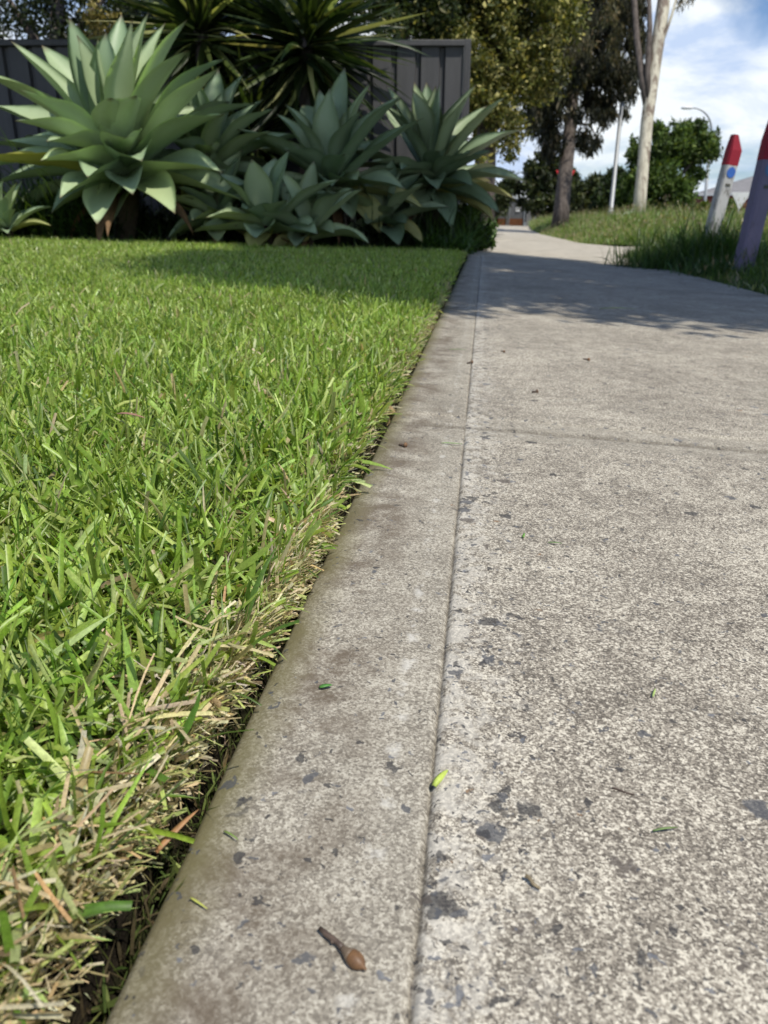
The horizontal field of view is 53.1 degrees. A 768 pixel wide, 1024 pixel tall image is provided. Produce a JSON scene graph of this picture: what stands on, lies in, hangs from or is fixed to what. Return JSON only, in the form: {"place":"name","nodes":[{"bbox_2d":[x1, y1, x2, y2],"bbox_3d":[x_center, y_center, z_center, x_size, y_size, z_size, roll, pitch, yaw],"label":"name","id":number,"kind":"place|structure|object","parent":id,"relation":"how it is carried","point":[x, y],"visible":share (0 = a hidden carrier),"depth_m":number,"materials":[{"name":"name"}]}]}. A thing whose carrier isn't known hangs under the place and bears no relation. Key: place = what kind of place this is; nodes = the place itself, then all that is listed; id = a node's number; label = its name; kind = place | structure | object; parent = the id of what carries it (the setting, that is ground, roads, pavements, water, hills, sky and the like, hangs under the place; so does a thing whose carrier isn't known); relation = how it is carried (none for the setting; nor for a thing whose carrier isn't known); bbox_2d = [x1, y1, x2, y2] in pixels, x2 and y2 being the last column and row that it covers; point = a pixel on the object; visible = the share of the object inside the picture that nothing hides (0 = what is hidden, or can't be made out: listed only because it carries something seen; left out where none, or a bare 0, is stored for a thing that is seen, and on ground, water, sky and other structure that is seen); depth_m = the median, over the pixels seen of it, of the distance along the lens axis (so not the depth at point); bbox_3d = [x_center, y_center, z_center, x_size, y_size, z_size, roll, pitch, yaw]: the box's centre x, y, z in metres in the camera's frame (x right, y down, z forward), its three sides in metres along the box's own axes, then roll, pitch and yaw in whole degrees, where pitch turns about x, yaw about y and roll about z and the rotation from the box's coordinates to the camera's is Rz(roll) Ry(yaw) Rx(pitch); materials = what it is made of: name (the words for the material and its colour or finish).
{"place":"outdoors","nodes":[
{"label":"outdoors","id":0,"kind":"place"},
{"bbox_2d":[0,0,164,38],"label":"evergreen tree","id":1,"kind":"object","parent":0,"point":[55,15],"visible":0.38,"depth_m":9.10,"materials":[{"name":"green plant"}]},
{"bbox_2d":[0,235,431,248],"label":"soil","id":2,"kind":"structure","parent":0,"point":[233,242],"depth_m":5.98,"materials":[{"name":"brown soil"}]},
{"bbox_2d":[0,180,51,236],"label":"agave","id":3,"kind":"object","parent":2,"relation":"on","point":[10,223],"visible":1,"depth_m":5.40,"materials":[{"name":"green plant"}]},
{"bbox_2d":[0,128,156,240],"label":"undergrowth","id":4,"kind":"object","parent":2,"relation":"on","point":[72,210],"visible":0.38,"depth_m":5.75,"materials":[{"name":"green plant"}]},
{"bbox_2d":[35,176,139,215],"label":"agave","id":5,"kind":"object","parent":2,"relation":"on","point":[45,179],"visible":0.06,"depth_m":6.06,"materials":[{"name":"green plant"}]},
{"bbox_2d":[77,0,121,38],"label":"flowering shrub","id":6,"kind":"object","parent":2,"relation":"on","point":[92,17],"visible":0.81,"depth_m":7.68,"materials":[{"name":"green plant"}]},
{"bbox_2d":[0,12,257,241],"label":"agave","id":7,"kind":"object","parent":2,"relation":"on","point":[111,115],"visible":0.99,"depth_m":5.43,"materials":[{"name":"green plant"}]},
{"bbox_2d":[85,0,309,143],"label":"yucca","id":8,"kind":"object","parent":2,"relation":"on","point":[201,16],"visible":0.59,"depth_m":6.61,"materials":[{"name":"leaf"},{"name":"dark bark"}]},
{"bbox_2d":[162,149,248,243],"bbox_3d":[-1.245,-2.418,5.939,0.985,0.732,0.823,-3,21,-7],"label":"agave","id":9,"kind":"object","parent":2,"relation":"on","point":[205,202],"visible":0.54,"depth_m":5.79,"materials":[{"name":"green plant"}]},
{"bbox_2d":[141,70,295,212],"bbox_3d":[-1.367,-2.852,6.186,1.466,1.321,1.270,2,21,7],"label":"agave","id":10,"kind":"object","parent":2,"relation":"on","point":[218,138],"visible":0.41,"depth_m":5.96,"materials":[{"name":"green plant"}]},
{"bbox_2d":[0,39,470,225],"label":"fence","id":11,"kind":"object","parent":2,"relation":"on","point":[446,64],"visible":0.25,"depth_m":7.11,"materials":[{"name":"grey metal"}]},
{"bbox_2d":[0,166,499,247],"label":"undergrowth","id":12,"kind":"object","parent":2,"relation":"on","point":[154,226],"visible":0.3,"depth_m":6.08,"materials":[{"name":"green plant"}]},
{"bbox_2d":[195,40,310,207],"bbox_3d":[-1.245,-3.265,7.035,1.766,1.632,1.783,2,21,7],"label":"yucca","id":13,"kind":"object","parent":2,"relation":"on","point":[242,97],"visible":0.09,"depth_m":6.72,"materials":[{"name":"green plant"}]},
{"bbox_2d":[193,150,338,246],"bbox_3d":[-0.867,-2.252,5.720,1.139,0.803,0.914,2,21,7],"label":"agave","id":14,"kind":"object","parent":2,"relation":"on","point":[259,194],"visible":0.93,"depth_m":5.60,"materials":[{"name":"green plant"}]},
{"bbox_2d":[182,0,429,174],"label":"yucca","id":15,"kind":"object","parent":2,"relation":"on","point":[314,43],"visible":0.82,"depth_m":6.59,"materials":[{"name":"green plant"}]},
{"bbox_2d":[263,161,369,246],"bbox_3d":[-0.580,-2.226,5.771,0.908,0.769,0.800,-5,21,-13],"label":"agave","id":16,"kind":"object","parent":2,"relation":"on","point":[320,211],"visible":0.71,"depth_m":5.68,"materials":[{"name":"green plant"}]},
{"bbox_2d":[237,67,434,246],"bbox_3d":[-0.416,-2.854,6.240,1.552,1.389,1.286,11,23,27],"label":"agave","id":17,"kind":"object","parent":2,"relation":"on","point":[329,132],"visible":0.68,"depth_m":6.04,"materials":[{"name":"green plant"}]},
{"bbox_2d":[331,159,447,244],"bbox_3d":[-0.026,-2.458,6.222,0.845,0.762,0.904,-13,24,-30],"label":"agave","id":18,"kind":"object","parent":2,"relation":"on","point":[399,220],"visible":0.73,"depth_m":6.11,"materials":[{"name":"green plant"}]},
{"bbox_2d":[355,82,527,226],"bbox_3d":[0.431,-2.977,6.639,1.588,1.346,1.346,2,21,7],"label":"agave","id":19,"kind":"object","parent":2,"relation":"on","point":[441,148],"visible":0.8,"depth_m":6.38,"materials":[{"name":"green plant"}]},
{"bbox_2d":[403,165,519,255],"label":"undergrowth","id":20,"kind":"object","parent":2,"relation":"on","point":[466,240],"visible":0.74,"depth_m":6.33,"materials":[{"name":"green plant"}]},
{"bbox_2d":[456,202,499,250],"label":"creeper bush","id":21,"kind":"object","parent":2,"relation":"on","point":[465,208],"visible":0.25,"depth_m":6.78,"materials":[{"name":"green plant"}]},
{"bbox_2d":[0,233,467,1023],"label":"lawn","id":22,"kind":"structure","parent":0,"point":[124,937],"depth_m":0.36,"materials":[{"name":"green plant"}]},
{"bbox_2d":[117,412,144,417],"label":"fallen leaf","id":23,"kind":"object","parent":22,"relation":"on","point":[130,414],"visible":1,"depth_m":0.80,"materials":[{"name":"brown plant"}]},
{"bbox_2d":[0,281,451,1023],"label":"edge straw","id":24,"kind":"object","parent":22,"relation":"on","point":[294,589],"visible":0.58,"depth_m":0.34,"materials":[{"name":"beige plant"}]},
{"bbox_2d":[154,809,198,852],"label":"fallen leaf","id":25,"kind":"object","parent":24,"relation":"on","point":[165,841],"visible":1,"depth_m":0.33,"materials":[{"name":"brown plant"}]},
{"bbox_2d":[0,0,767,213],"label":"sky","id":26,"kind":"structure","parent":0,"point":[715,56],"materials":[{"name":"white"}]},
{"bbox_2d":[106,255,767,1023],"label":"footpath","id":27,"kind":"structure","parent":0,"point":[480,651],"depth_m":0.43,"materials":[{"name":"concrete"}]},
{"bbox_2d":[190,897,206,908],"bbox_3d":[-0.073,0.153,0.302,0.009,0.001,0.005,2,21,7],"label":"grass clipping","id":28,"kind":"object","parent":27,"relation":"on","point":[197,901],"depth_m":0.30},
{"bbox_2d":[223,830,237,839],"bbox_3d":[-0.067,0.141,0.335,0.008,0.001,0.005,2,21,7],"label":"grass clipping","id":29,"kind":"object","parent":27,"relation":"on","point":[229,833],"depth_m":0.34},
{"bbox_2d":[319,684,331,687],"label":"fallen leaf","id":30,"kind":"object","parent":27,"relation":"on","point":[323,685],"visible":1,"depth_m":0.44,"materials":[{"name":"green plant"}]},
{"bbox_2d":[318,926,366,970],"bbox_3d":[-0.015,0.162,0.286,0.006,0.006,0.025,-18,27,-39],"label":"gumnut","id":31,"kind":"object","parent":27,"relation":"on","point":[354,959],"visible":1,"depth_m":0.28,"materials":[{"name":"brown plant"}]},
{"bbox_2d":[432,770,447,786],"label":"fallen leaf","id":32,"kind":"object","parent":27,"relation":"on","point":[438,778],"visible":1,"depth_m":0.37,"materials":[{"name":"yellow plant"}]},
{"bbox_2d":[525,874,540,889],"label":"twig","id":33,"kind":"object","parent":27,"relation":"on","point":[530,879],"visible":1,"depth_m":0.32,"materials":[{"name":"brown wood"}]},
{"bbox_2d":[612,787,633,794],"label":"twig","id":34,"kind":"object","parent":27,"relation":"on","point":[622,791],"visible":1,"depth_m":0.38,"materials":[{"name":"grey wood"}]},
{"bbox_2d":[653,827,677,830],"bbox_3d":[0.128,0.144,0.351,0.012,0.001,0.004,2,21,7],"label":"grass clipping","id":35,"kind":"object","parent":27,"relation":"on","point":[661,828],"depth_m":0.35},
{"bbox_2d":[495,225,576,242],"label":"path","id":36,"kind":"structure","parent":0,"point":[517,232],"depth_m":17.26,"materials":[{"name":"concrete"}]},
{"bbox_2d":[494,182,508,223],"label":"round tree","id":37,"kind":"object","parent":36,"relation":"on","point":[504,212],"visible":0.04,"depth_m":57.00,"materials":[{"name":"green plant"}]},
{"bbox_2d":[467,239,638,263],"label":"driveway","id":38,"kind":"structure","parent":0,"point":[579,252],"depth_m":7.85,"materials":[{"name":"concrete"}]},
{"bbox_2d":[160,0,296,37],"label":"evergreen tree","id":39,"kind":"object","parent":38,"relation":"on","point":[242,36],"depth_m":10.52,"materials":[{"name":"green plant"}]},
{"bbox_2d":[531,229,651,246],"bbox_3d":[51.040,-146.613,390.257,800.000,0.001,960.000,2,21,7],"label":"ground","id":40,"kind":"structure","parent":0,"point":[616,245],"depth_m":29.58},
{"bbox_2d":[334,0,472,39],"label":"broadleaf tree","id":41,"kind":"object","parent":40,"relation":"on","point":[446,11],"visible":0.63,"depth_m":11.39,"materials":[{"name":"green plant"}]},
{"bbox_2d":[419,0,595,221],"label":"broadleaf tree","id":42,"kind":"object","parent":40,"relation":"on","point":[504,48],"visible":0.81,"depth_m":11.84,"materials":[{"name":"green plant"}]},
{"bbox_2d":[495,198,524,225],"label":"metal gate","id":43,"kind":"structure","parent":40,"relation":"on","point":[514,217],"depth_m":59.73,"materials":[{"name":"grey metal"}]},
{"bbox_2d":[688,176,752,217],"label":"brick house","id":44,"kind":"structure","parent":40,"relation":"on","point":[742,185],"depth_m":53.10,"materials":[{"name":"grey tile"}]},
{"bbox_2d":[528,196,767,244],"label":"verge","id":45,"kind":"structure","parent":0,"point":[606,242],"depth_m":14.27,"materials":[{"name":"green plant"}]},
{"bbox_2d":[526,211,534,225],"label":"paling fence","id":46,"kind":"object","parent":45,"relation":"on","point":[527,219],"visible":0.07,"depth_m":57.90,"materials":[{"name":"grey wood"}]},
{"bbox_2d":[495,150,581,218],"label":"round tree","id":47,"kind":"object","parent":45,"relation":"on","point":[538,189],"visible":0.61,"depth_m":51.08,"materials":[{"name":"green plant"}]},
{"bbox_2d":[519,0,652,227],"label":"drooping tree","id":48,"kind":"object","parent":45,"relation":"on","point":[598,72],"visible":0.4,"depth_m":21.63,"materials":[{"name":"green plant"}]},
{"bbox_2d":[570,170,601,215],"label":"round tree","id":49,"kind":"object","parent":45,"relation":"on","point":[581,191],"visible":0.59,"depth_m":44.85,"materials":[{"name":"green plant"}]},
{"bbox_2d":[586,165,628,213],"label":"round tree","id":50,"kind":"object","parent":45,"relation":"on","point":[600,197],"visible":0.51,"depth_m":43.12,"materials":[{"name":"green plant"}]},
{"bbox_2d":[608,86,624,215],"bbox_3d":[7.073,-10.914,23.392,0.300,3.914,0.300,2,21,7],"label":"utility pole","id":51,"kind":"object","parent":45,"relation":"on","point":[614,176],"visible":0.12,"depth_m":23.40,"materials":[{"name":"metal"}]},
{"bbox_2d":[557,0,695,214],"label":"gum tree","id":52,"kind":"object","parent":45,"relation":"on","point":[649,73],"visible":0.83,"depth_m":17.93,"materials":[{"name":"white plant"}]},
{"bbox_2d":[610,116,723,213],"bbox_3d":[10.044,-12.035,27.087,4.074,3.876,3.857,2,21,7],"label":"bushy tree","id":53,"kind":"object","parent":45,"relation":"on","point":[686,146],"visible":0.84,"depth_m":26.19,"materials":[{"name":"green plant"}]},
{"bbox_2d":[681,106,711,200],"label":"street light","id":54,"kind":"object","parent":45,"relation":"on","point":[706,180],"visible":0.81,"depth_m":44.64,"materials":[{"name":"metal"}]},
{"bbox_2d":[687,200,710,212],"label":"garden shrub","id":55,"kind":"object","parent":45,"relation":"on","point":[704,204],"visible":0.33,"depth_m":39.72,"materials":[{"name":"green plant"}]},
{"bbox_2d":[726,197,736,213],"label":"garden shrub","id":56,"kind":"object","parent":45,"relation":"on","point":[730,200],"visible":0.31,"depth_m":39.67,"materials":[{"name":"green plant"}]},
{"bbox_2d":[731,192,748,212],"bbox_3d":[14.385,-12.046,31.253,0.780,1.770,0.085,4,21,11],"label":"give way sign","id":57,"kind":"object","parent":45,"relation":"on","point":[740,196],"visible":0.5,"depth_m":30.98,"materials":[{"name":"metal"}]},
{"bbox_2d":[617,219,767,294],"bbox_3d":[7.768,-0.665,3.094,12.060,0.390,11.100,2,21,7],"label":"verge","id":58,"kind":"structure","parent":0,"point":[732,282],"depth_m":4.54,"materials":[{"name":"green plant"}]},
{"bbox_2d":[593,195,767,277],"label":"grass tufts","id":59,"kind":"object","parent":58,"relation":"on","point":[672,252],"visible":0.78,"depth_m":5.57,"materials":[{"name":"green plant"}]},
{"bbox_2d":[705,134,741,246],"bbox_3d":[2.513,-2.222,5.834,0.088,1.160,0.092,6,20,-6],"label":"painted post","id":60,"kind":"object","parent":58,"relation":"on","point":[728,169],"visible":0.67,"depth_m":5.71,"materials":[{"name":"white paint"}]},
{"bbox_2d":[732,122,767,272],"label":"painted post","id":61,"kind":"object","parent":58,"relation":"on","point":[754,218],"visible":0.63,"depth_m":4.84,"materials":[{"name":"purple paint"}]}
]}

